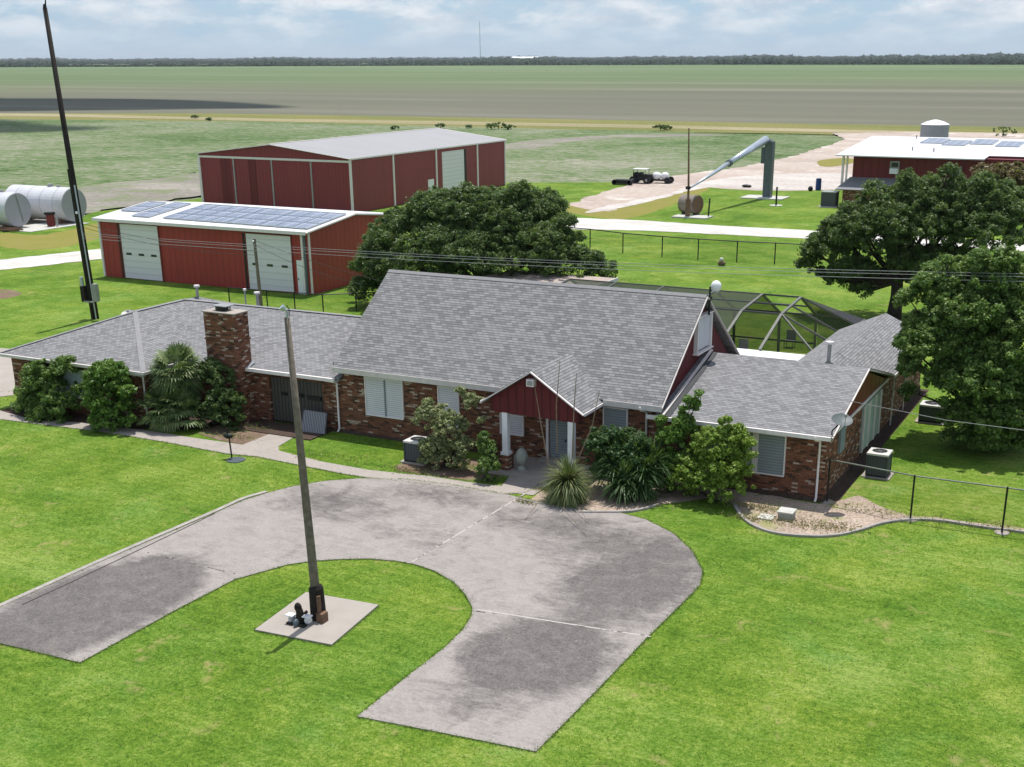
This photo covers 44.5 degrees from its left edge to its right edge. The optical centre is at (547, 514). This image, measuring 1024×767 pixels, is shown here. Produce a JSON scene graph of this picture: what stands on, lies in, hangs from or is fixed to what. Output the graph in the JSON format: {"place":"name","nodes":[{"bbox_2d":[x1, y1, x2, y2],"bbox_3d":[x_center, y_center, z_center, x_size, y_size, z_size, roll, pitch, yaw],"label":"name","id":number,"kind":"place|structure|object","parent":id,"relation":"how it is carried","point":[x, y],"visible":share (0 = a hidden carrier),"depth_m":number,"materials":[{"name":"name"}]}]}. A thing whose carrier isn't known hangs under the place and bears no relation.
{"place":"outdoors","nodes":[
{"label":"outdoors","id":0,"kind":"place"},
{"bbox_2d":[0,348,14,395],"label":"side drive","id":1,"kind":"structure","parent":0,"point":[7,383],"depth_m":71.25,"materials":[{"name":"concrete"}]},
{"bbox_2d":[0,223,98,249],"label":"dry lawn","id":2,"kind":"structure","parent":0,"point":[43,241],"depth_m":125.34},
{"bbox_2d":[0,249,101,269],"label":"gravel road","id":3,"kind":"structure","parent":0,"point":[40,260],"depth_m":112.66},
{"bbox_2d":[0,172,200,226],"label":"dirt headland","id":4,"kind":"structure","parent":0,"point":[98,197],"depth_m":170.84,"materials":[{"name":"soil"}]},
{"bbox_2d":[1,408,262,429],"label":"bed","id":5,"kind":"object","parent":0,"point":[77,417],"visible":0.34,"depth_m":62.56,"materials":[{"name":"soil"}]},
{"bbox_2d":[9,354,82,423],"bbox_3d":[-25.241,-6.585,62.908,4.872,3.414,3.076,9,22,25],"label":"shrub","id":6,"kind":"object","parent":5,"relation":"on","point":[45,404],"visible":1,"depth_m":62.36,"materials":[{"name":"green plant"}]},
{"bbox_2d":[79,358,138,431],"bbox_3d":[-21.312,-5.841,60.672,2.631,3.475,3.142,-9,22,-22],"label":"shrub","id":7,"kind":"object","parent":5,"relation":"on","point":[101,378],"visible":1,"depth_m":60.21,"materials":[{"name":"green plant"}]},
{"bbox_2d":[134,376,214,432],"bbox_3d":[-18.280,-5.269,60.992,3.991,3.038,3.155,9,22,25],"label":"palmetto","id":8,"kind":"object","parent":5,"relation":"on","point":[175,404],"visible":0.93,"depth_m":60.38,"materials":[{"name":"green plant"}]},
{"bbox_2d":[147,341,207,425],"bbox_3d":[-17.985,-6.396,60.974,3.152,4.238,3.054,-4,20,-10],"label":"fan palm","id":9,"kind":"object","parent":5,"relation":"on","point":[182,355],"visible":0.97,"depth_m":60.52,"materials":[{"name":"green plant"}]},
{"bbox_2d":[91,201,396,294],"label":"solar barn","id":10,"kind":"structure","parent":0,"point":[239,226],"depth_m":98.65,"materials":[{"name":"red metal"}]},
{"bbox_2d":[118,223,163,281],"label":"overhead door","id":11,"kind":"structure","parent":10,"relation":"in","point":[142,260],"depth_m":101.45,"materials":[{"name":"white paint"}]},
{"bbox_2d":[244,232,295,293],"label":"overhead door","id":12,"kind":"structure","parent":10,"relation":"in","point":[276,273],"depth_m":95.98,"materials":[{"name":"white paint"}]},
{"bbox_2d":[296,260,306,293],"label":"side door","id":13,"kind":"structure","parent":10,"relation":"in","point":[299,262],"depth_m":95.17,"materials":[{"name":"white paint"}]},
{"bbox_2d":[0,411,518,493],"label":"front walk","id":14,"kind":"structure","parent":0,"point":[267,446],"depth_m":57.78,"materials":[{"name":"concrete"}]},
{"bbox_2d":[243,420,332,440],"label":"entry floor","id":15,"kind":"structure","parent":0,"point":[284,429],"depth_m":60.58,"materials":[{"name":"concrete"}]},
{"bbox_2d":[301,408,327,433],"bbox_3d":[-11.225,-4.511,60.242,1.477,1.025,0.526,8,22,21],"label":"leaning panel","id":16,"kind":"object","parent":15,"relation":"on","point":[313,421],"visible":0.88,"depth_m":60.22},
{"bbox_2d":[0,478,701,751],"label":"driveway","id":17,"kind":"structure","parent":0,"point":[517,682],"depth_m":43.05,"materials":[{"name":"concrete"}]},
{"bbox_2d":[22,514,212,604],"bbox_3d":[-15.292,1.462,45.512,0.089,0.006,9.697,9,22,24],"label":"drain groove","id":18,"kind":"object","parent":17,"relation":"on","point":[114,561],"visible":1,"depth_m":44.84},
{"bbox_2d":[147,496,644,635],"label":"driveway cracks","id":19,"kind":"object","parent":17,"relation":"on","point":[419,557],"visible":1,"depth_m":45.19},
{"bbox_2d":[412,493,650,636],"bbox_3d":[-1.698,1.755,44.570,5.985,0.003,14.326,-6,21,-16],"label":"driveway joint","id":20,"kind":"object","parent":17,"relation":"on","point":[518,615],"visible":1,"depth_m":40.62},
{"bbox_2d":[195,128,506,210],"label":"equipment barn","id":21,"kind":"structure","parent":0,"point":[366,172],"depth_m":150.99,"materials":[{"name":"red metal"}]},
{"bbox_2d":[442,149,466,188],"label":"overhead door","id":22,"kind":"structure","parent":21,"relation":"in","point":[454,169],"depth_m":163.59,"materials":[{"name":"white metal"}]},
{"bbox_2d":[0,119,844,191],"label":"crop field","id":23,"kind":"structure","parent":0,"point":[32,152],"depth_m":251.48,"materials":[{"name":"plant"}]},
{"bbox_2d":[395,459,501,481],"bbox_3d":[-4.229,-2.079,55.126,5.002,0.001,3.147,4,20,11],"label":"porch bed","id":24,"kind":"object","parent":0,"point":[463,474],"visible":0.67,"depth_m":54.65,"materials":[{"name":"brown soil"}]},
{"bbox_2d":[400,435,431,465],"bbox_3d":[-5.778,-2.920,55.962,1.260,1.040,1.200,9,22,25],"label":"air conditioner","id":25,"kind":"object","parent":24,"relation":"on","point":[411,452],"visible":0.68,"depth_m":55.65,"materials":[{"name":"black metal"}]},
{"bbox_2d":[411,385,486,470],"bbox_3d":[-4.378,-3.829,54.512,3.832,3.808,2.206,9,22,25],"label":"shrub","id":26,"kind":"object","parent":24,"relation":"on","point":[447,447],"visible":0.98,"depth_m":54.34,"materials":[{"name":"green plant"}]},
{"bbox_2d":[473,430,501,481],"bbox_3d":[-2.547,-2.469,53.172,1.369,2.150,1.530,9,22,25],"label":"shrub","id":27,"kind":"object","parent":24,"relation":"on","point":[487,460],"visible":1,"depth_m":53.02,"materials":[{"name":"green plant"}]},
{"bbox_2d":[0,113,989,132],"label":"field track","id":28,"kind":"structure","parent":0,"point":[506,123],"depth_m":344.68,"materials":[{"name":"soil"}]},
{"bbox_2d":[0,182,1023,766],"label":"lawn","id":29,"kind":"structure","parent":0,"point":[48,302],"depth_m":40.30,"materials":[{"name":"plant"}]},
{"bbox_2d":[0,289,20,298],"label":"bare patch","id":30,"kind":"object","parent":29,"relation":"on","point":[4,293],"visible":1,"depth_m":96.54,"materials":[{"name":"brown soil"}]},
{"bbox_2d":[0,190,30,227],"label":"fuel tank","id":31,"kind":"object","parent":29,"relation":"on","point":[15,210],"visible":1,"depth_m":132.30,"materials":[{"name":"metal"}]},
{"bbox_2d":[0,221,88,231],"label":"concrete pad","id":32,"kind":"object","parent":29,"relation":"on","point":[35,227],"visible":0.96,"depth_m":133.84,"materials":[{"name":"concrete"}]},
{"bbox_2d":[44,212,57,226],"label":"fuel pump","id":33,"kind":"object","parent":32,"relation":"on","point":[50,218],"visible":1,"depth_m":134.28,"materials":[{"name":"red paint"}]},
{"bbox_2d":[5,184,86,223],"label":"fuel tank","id":34,"kind":"object","parent":29,"relation":"on","point":[57,199],"visible":0.72,"depth_m":136.48,"materials":[{"name":"metal"}]},
{"bbox_2d":[43,0,99,318],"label":"utility pole","id":35,"kind":"object","parent":29,"relation":"on","point":[89,292],"visible":1,"depth_m":84.39,"materials":[{"name":"wood"}]},
{"bbox_2d":[86,233,1023,273],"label":"power line","id":36,"kind":"object","parent":35,"relation":"attached to","point":[600,262],"visible":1,"depth_m":64.84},
{"bbox_2d":[87,235,1022,276],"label":"power line","id":37,"kind":"object","parent":35,"relation":"attached to","point":[587,264],"visible":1,"depth_m":65.33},
{"bbox_2d":[87,238,1023,281],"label":"power line","id":38,"kind":"object","parent":35,"relation":"attached to","point":[567,267],"visible":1,"depth_m":66.04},
{"bbox_2d":[0,491,267,605],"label":"kerb","id":39,"kind":"structure","parent":29,"relation":"on","point":[125,549],"depth_m":46.21,"materials":[{"name":"concrete"}]},
{"bbox_2d":[198,356,246,430],"bbox_3d":[-15.849,-5.891,60.829,2.126,3.433,2.744,-11,23,-27],"label":"shrub","id":40,"kind":"object","parent":29,"relation":"on","point":[212,367],"visible":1,"depth_m":60.52,"materials":[{"name":"green plant"}]},
{"bbox_2d":[198,423,267,443],"bbox_3d":[-14.958,-4.003,60.482,3.602,0.001,3.038,9,22,25],"label":"leaf litter bed","id":41,"kind":"object","parent":29,"relation":"on","point":[219,429],"visible":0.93,"depth_m":60.26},
{"bbox_2d":[223,428,244,462],"bbox_3d":[-14.163,-3.139,56.129,1.125,1.402,0.840,9,22,25],"label":"post lamp","id":42,"kind":"object","parent":29,"relation":"on","point":[228,435],"visible":1,"depth_m":56.19,"materials":[{"name":"black metal"}]},
{"bbox_2d":[252,239,262,305],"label":"service pole","id":43,"kind":"object","parent":29,"relation":"on","point":[257,274],"visible":0.95,"depth_m":86.27,"materials":[{"name":"brown wood"}]},
{"bbox_2d":[79,226,246,254],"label":"drop wire","id":44,"kind":"object","parent":43,"relation":"attached to","point":[167,246],"visible":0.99,"depth_m":85.45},
{"bbox_2d":[82,223,253,250],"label":"drop wire","id":45,"kind":"object","parent":43,"relation":"attached to","point":[160,240],"visible":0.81,"depth_m":85.24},
{"bbox_2d":[255,240,379,280],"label":"drop wire","id":46,"kind":"object","parent":43,"relation":"attached to","point":[320,263],"visible":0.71,"depth_m":84.23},
{"bbox_2d":[228,287,375,311],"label":"chain link fence","id":47,"kind":"object","parent":29,"relation":"on","point":[301,293],"visible":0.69,"depth_m":89.38,"materials":[{"name":"black metal"}]},
{"bbox_2d":[255,592,378,645],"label":"lamp slab","id":48,"kind":"structure","parent":29,"relation":"on","point":[345,616],"depth_m":39.98,"materials":[{"name":"concrete"}]},
{"bbox_2d":[285,602,312,627],"bbox_3d":[-7.930,3.159,39.720,0.837,0.769,0.589,9,22,25],"label":"floodlight stand","id":49,"kind":"object","parent":48,"relation":"on","point":[301,618],"visible":1,"depth_m":39.68,"materials":[{"name":"grey metal"}]},
{"bbox_2d":[279,304,327,623],"bbox_3d":[-7.506,-1.420,38.566,1.005,10.091,0.560,9,22,25],"label":"lawn pole","id":50,"kind":"object","parent":48,"relation":"on","point":[318,612],"visible":0.99,"depth_m":38.87,"materials":[{"name":"metal"}]},
{"bbox_2d":[0,269,920,502],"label":"brick house","id":51,"kind":"structure","parent":29,"relation":"on","point":[394,354],"depth_m":57.07,"materials":[{"name":"brick"}]},
{"bbox_2d":[56,367,87,398],"bbox_3d":[-23.762,-6.635,63.158,2.900,1.500,0.130,9,22,25],"label":"window","id":52,"kind":"structure","parent":51,"relation":"in","point":[71,377],"depth_m":63.21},
{"bbox_2d":[364,376,404,419],"bbox_3d":[-7.661,-5.488,58.649,2.120,1.870,0.130,9,22,25],"label":"window","id":53,"kind":"structure","parent":51,"relation":"in","point":[384,398],"depth_m":58.63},
{"bbox_2d":[437,385,459,427],"bbox_3d":[-4.522,-4.967,57.192,1.120,1.870,0.130,9,22,25],"label":"window","id":54,"kind":"structure","parent":51,"relation":"in","point":[445,394],"depth_m":57.03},
{"bbox_2d":[500,412,523,436],"bbox_3d":[-1.596,-4.049,55.992,1.200,0.950,0.130,9,22,25],"label":"window","id":55,"kind":"structure","parent":51,"relation":"in","point":[516,421],"depth_m":55.90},
{"bbox_2d":[546,419,567,458],"bbox_3d":[0.497,-3.363,55.127,1.220,1.800,0.120,9,22,25],"label":"front door","id":56,"kind":"structure","parent":51,"relation":"in","point":[562,426],"depth_m":55.16,"materials":[{"name":"grey metal"}]},
{"bbox_2d":[603,406,627,430],"bbox_3d":[2.909,-3.733,53.742,1.150,1.830,0.130,9,22,25],"label":"window","id":57,"kind":"structure","parent":51,"relation":"in","point":[611,415],"depth_m":53.57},
{"bbox_2d":[693,310,713,355],"bbox_3d":[6.987,-8.158,55.910,0.260,1.700,2.050,9,22,25],"label":"gable window","id":58,"kind":"structure","parent":51,"relation":"in","point":[703,331],"depth_m":55.89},
{"bbox_2d":[708,280,720,314],"bbox_3d":[7.444,-9.642,55.474,0.470,1.504,0.530,9,22,25],"label":"dome antenna","id":59,"kind":"object","parent":51,"relation":"attached to","point":[715,287],"visible":1,"depth_m":55.22,"materials":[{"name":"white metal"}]},
{"bbox_2d":[707,427,786,476],"bbox_3d":[8.157,-2.628,51.427,3.320,1.750,0.130,9,22,25],"label":"window","id":60,"kind":"structure","parent":51,"relation":"in","point":[770,460],"depth_m":51.01,"materials":[{"name":"paint"}]},
{"bbox_2d":[837,426,845,453],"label":"side window","id":61,"kind":"structure","parent":51,"relation":"in","point":[841,441],"depth_m":51.82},
{"bbox_2d":[831,413,852,434],"bbox_3d":[11.521,-3.504,49.027,0.811,1.081,0.742,9,22,25],"label":"satellite dish","id":62,"kind":"object","parent":51,"relation":"on","point":[840,419],"visible":1,"depth_m":49.02,"materials":[{"name":"grey metal"}]},
{"bbox_2d":[859,388,882,452],"bbox_3d":[14.705,-4.316,56.882,0.160,2.120,3.570,9,22,25],"label":"side window","id":63,"kind":"structure","parent":51,"relation":"in","point":[871,415],"depth_m":56.66,"materials":[{"name":"glass"}]},
{"bbox_2d":[851,401,1020,429],"bbox_3d":[19.456,-3.181,46.724,17.165,0.724,0.091,13,24,33],"label":"service wire","id":64,"kind":"object","parent":51,"relation":"attached to","point":[936,418],"visible":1,"depth_m":49.49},
{"bbox_2d":[344,179,618,300],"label":"oak tree","id":65,"kind":"object","parent":29,"relation":"on","point":[472,221],"visible":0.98,"depth_m":84.92,"materials":[{"name":"green plant"}]},
{"bbox_2d":[481,454,593,482],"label":"porch floor","id":66,"kind":"structure","parent":29,"relation":"on","point":[536,470],"depth_m":54.24,"materials":[{"name":"concrete"}]},
{"bbox_2d":[516,448,527,470],"bbox_3d":[-1.122,-2.437,54.228,0.540,0.972,0.540,9,22,25],"label":"garden statue","id":67,"kind":"object","parent":66,"relation":"on","point":[521,456],"visible":1,"depth_m":54.03,"materials":[{"name":"stone"}]},
{"bbox_2d":[526,364,599,535],"bbox_3d":[0.592,-2.546,48.772,2.768,6.170,5.217,2,20,6],"label":"yucca","id":68,"kind":"object","parent":29,"relation":"on","point":[566,487],"visible":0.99,"depth_m":50.20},
{"bbox_2d":[208,422,1023,537],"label":"weeds","id":69,"kind":"object","parent":29,"relation":"on","point":[728,514],"visible":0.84,"depth_m":49.41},
{"bbox_2d":[612,179,633,184],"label":"mower deck","id":70,"kind":"structure","parent":29,"relation":"on","point":[623,181],"depth_m":176.24,"materials":[{"name":"black metal"}]},
{"bbox_2d":[530,476,758,509],"bbox_3d":[4.130,-0.829,51.621,8.382,0.001,6.123,9,22,25],"label":"bed","id":71,"kind":"object","parent":29,"relation":"on","point":[599,502],"visible":0.47,"depth_m":51.25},
{"bbox_2d":[581,423,679,505],"bbox_3d":[3.266,-1.942,51.246,4.348,3.424,3.701,9,22,25],"label":"cycad","id":72,"kind":"object","parent":71,"relation":"on","point":[630,467],"visible":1,"depth_m":50.77,"materials":[{"name":"green plant"}]},
{"bbox_2d":[654,389,704,492],"bbox_3d":[5.442,-3.003,51.154,2.560,4.450,1.951,9,22,25],"label":"shrub","id":73,"kind":"object","parent":71,"relation":"on","point":[680,428],"visible":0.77,"depth_m":50.91,"materials":[{"name":"green plant"}]},
{"bbox_2d":[664,414,758,503],"bbox_3d":[6.574,-2.303,50.315,3.903,3.751,2.748,9,22,25],"label":"shrub","id":74,"kind":"object","parent":71,"relation":"on","point":[723,464],"visible":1,"depth_m":49.74,"materials":[{"name":"green plant"}]},
{"bbox_2d":[678,194,703,214],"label":"iron drum","id":75,"kind":"object","parent":29,"relation":"on","point":[697,204],"visible":0.85,"depth_m":141.62,"materials":[{"name":"metal"}]},
{"bbox_2d":[671,128,712,219],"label":"iron pole","id":76,"kind":"object","parent":29,"relation":"on","point":[686,215],"visible":1,"depth_m":139.69,"materials":[{"name":"metal"}]},
{"bbox_2d":[561,278,865,353],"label":"pool cage","id":77,"kind":"object","parent":29,"relation":"on","point":[760,321],"visible":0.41,"depth_m":74.82,"materials":[{"name":"metal"}]},
{"bbox_2d":[573,227,883,264],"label":"chain link fence","id":78,"kind":"object","parent":29,"relation":"on","point":[690,238],"visible":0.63,"depth_m":111.28,"materials":[{"name":"black metal"}]},
{"bbox_2d":[691,136,789,199],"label":"loading arm","id":79,"kind":"object","parent":29,"relation":"on","point":[767,154],"visible":1,"depth_m":157.85},
{"bbox_2d":[579,502,1023,537],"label":"bed edging","id":80,"kind":"object","parent":29,"relation":"on","point":[738,511],"visible":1,"depth_m":48.15,"materials":[{"name":"concrete"}]},
{"bbox_2d":[818,190,839,207],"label":"air conditioner","id":81,"kind":"object","parent":29,"relation":"on","point":[829,199],"visible":0.93,"depth_m":149.24,"materials":[{"name":"metal"}]},
{"bbox_2d":[861,447,894,480],"bbox_3d":[14.243,-2.234,53.774,1.210,1.110,1.150,9,22,25],"label":"air conditioner","id":82,"kind":"object","parent":29,"relation":"on","point":[880,458],"visible":0.99,"depth_m":53.47,"materials":[{"name":"black metal"}]},
{"bbox_2d":[828,389,928,500],"bbox_3d":[15.998,-3.674,59.272,0.520,0.001,20.200,9,22,25],"label":"wall bed","id":83,"kind":"object","parent":29,"relation":"on","point":[844,485],"visible":0.88,"depth_m":58.20,"materials":[{"name":"soil"}]},
{"bbox_2d":[736,495,1023,533],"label":"bed","id":84,"kind":"object","parent":29,"relation":"on","point":[830,514],"visible":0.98,"depth_m":49.34,"materials":[{"name":"gravel"}]},
{"bbox_2d":[757,513,775,520],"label":"rock","id":85,"kind":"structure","parent":84,"relation":"on","point":[767,516],"depth_m":48.98,"materials":[{"name":"stone"}]},
{"bbox_2d":[777,506,796,520],"bbox_3d":[9.344,-0.021,48.876,0.630,0.360,0.630,9,22,25],"label":"utility box","id":86,"kind":"object","parent":84,"relation":"on","point":[786,513],"visible":1,"depth_m":48.67,"materials":[{"name":"stone"}]},
{"bbox_2d":[793,162,1023,319],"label":"oak tree","id":87,"kind":"object","parent":29,"relation":"on","point":[979,208],"visible":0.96,"depth_m":81.76,"materials":[{"name":"green plant"}]},
{"bbox_2d":[821,458,1023,534],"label":"chain link fence","id":88,"kind":"object","parent":29,"relation":"on","point":[998,532],"visible":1,"depth_m":48.20,"materials":[{"name":"black metal"}]},
{"bbox_2d":[914,400,943,425],"bbox_3d":[18.981,-5.086,61.759,1.410,0.940,1.200,9,22,25],"label":"air conditioner","id":89,"kind":"object","parent":29,"relation":"on","point":[929,408],"visible":0.72,"depth_m":61.44,"materials":[{"name":"black metal"}]},
{"bbox_2d":[835,135,1023,209],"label":"farm building","id":90,"kind":"structure","parent":29,"relation":"on","point":[885,158],"depth_m":148.87,"materials":[{"name":"metal"}]},
{"bbox_2d":[889,161,899,173],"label":"window","id":91,"kind":"structure","parent":90,"relation":"in","point":[894,165],"depth_m":147.50,"materials":[{"name":"white glass"}]},
{"bbox_2d":[891,245,1023,451],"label":"leafy tree","id":92,"kind":"object","parent":29,"relation":"on","point":[975,355],"visible":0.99,"depth_m":55.27,"materials":[{"name":"green plant"}]},
{"bbox_2d":[969,160,1023,221],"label":"rusty bush","id":93,"kind":"object","parent":29,"relation":"on","point":[1014,170],"visible":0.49,"depth_m":134.66,"materials":[{"name":"brown plant"}]},
{"bbox_2d":[0,65,1023,126],"bbox_3d":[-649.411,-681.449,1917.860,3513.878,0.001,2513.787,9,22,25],"label":"field","id":94,"kind":"structure","parent":0,"point":[975,95],"depth_m":653.77,"materials":[{"name":"plant"}]},
{"bbox_2d":[0,113,1023,134],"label":"wild strip","id":95,"kind":"object","parent":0,"point":[743,124],"visible":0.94,"depth_m":346.84,"materials":[{"name":"yellow plant"}]},
{"bbox_2d":[0,0,1023,59],"label":"sky","id":96,"kind":"structure","parent":0,"point":[89,29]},
{"bbox_2d":[510,477,549,494],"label":"porch path","id":97,"kind":"structure","parent":0,"point":[522,485],"depth_m":52.64,"materials":[{"name":"concrete"}]},
{"bbox_2d":[69,63,998,215],"bbox_3d":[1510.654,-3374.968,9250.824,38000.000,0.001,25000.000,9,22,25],"label":"ground","id":98,"kind":"structure","parent":0,"point":[184,198],"depth_m":289.74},
{"bbox_2d":[0,51,1023,66],"bbox_3d":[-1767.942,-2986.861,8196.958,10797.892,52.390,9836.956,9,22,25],"label":"wood","id":99,"kind":"object","parent":98,"relation":"on","point":[1000,58],"visible":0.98,"depth_m":3755.07,"materials":[{"name":"green plant"}]},
{"bbox_2d":[480,271,618,282],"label":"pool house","id":100,"kind":"structure","parent":0,"point":[541,277],"depth_m":83.30,"materials":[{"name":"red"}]},
{"bbox_2d":[505,133,727,149],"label":"dirt lane","id":101,"kind":"structure","parent":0,"point":[530,144],"depth_m":275.61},
{"bbox_2d":[565,188,708,218],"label":"dry lawn yard","id":102,"kind":"structure","parent":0,"point":[649,207],"depth_m":148.11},
{"bbox_2d":[585,173,851,212],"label":"pale yard","id":103,"kind":"structure","parent":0,"point":[800,181],"depth_m":177.49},
{"bbox_2d":[738,338,748,348],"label":"patio chair","id":104,"kind":"object","parent":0,"point":[743,343],"visible":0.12,"depth_m":75.22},
{"bbox_2d":[737,348,804,360],"bbox_3d":[9.948,-7.018,64.544,6.000,2.720,3.404,9,22,25],"label":"patio cover","id":105,"kind":"object","parent":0,"point":[771,354],"visible":0.16,"depth_m":64.26,"materials":[{"name":"metal"}]},
{"bbox_2d":[567,218,1023,250],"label":"gravel road","id":106,"kind":"structure","parent":0,"point":[608,224],"depth_m":131.29,"materials":[{"name":"gravel"}]},
{"bbox_2d":[568,132,1023,210],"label":"dirt yard","id":107,"kind":"structure","parent":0,"point":[806,162],"depth_m":197.48,"materials":[{"name":"soil"}]},
{"bbox_2d":[629,168,653,183],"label":"utility cart","id":108,"kind":"object","parent":107,"relation":"on","point":[637,176],"visible":0.94,"depth_m":178.02,"materials":[{"name":"black metal"}]},
{"bbox_2d":[652,172,673,183],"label":"spray tank","id":109,"kind":"object","parent":107,"relation":"on","point":[664,176],"visible":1,"depth_m":177.99,"materials":[{"name":"white paint"}]},
{"bbox_2d":[815,178,821,189],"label":"barrel","id":110,"kind":"object","parent":107,"relation":"on","point":[818,183],"visible":1,"depth_m":168.12,"materials":[{"name":"blue plastic"}]},
{"bbox_2d":[920,120,949,137],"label":"water tank","id":111,"kind":"object","parent":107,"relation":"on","point":[935,128],"visible":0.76,"depth_m":193.91,"materials":[{"name":"metal"}]},
{"bbox_2d":[993,126,1016,135],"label":"field bush","id":112,"kind":"object","parent":107,"relation":"on","point":[1006,130],"visible":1,"depth_m":278.44,"materials":[{"name":"green plant"}]},
{"bbox_2d":[817,158,852,166],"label":"grass island","id":113,"kind":"structure","parent":0,"point":[831,162],"depth_m":212.00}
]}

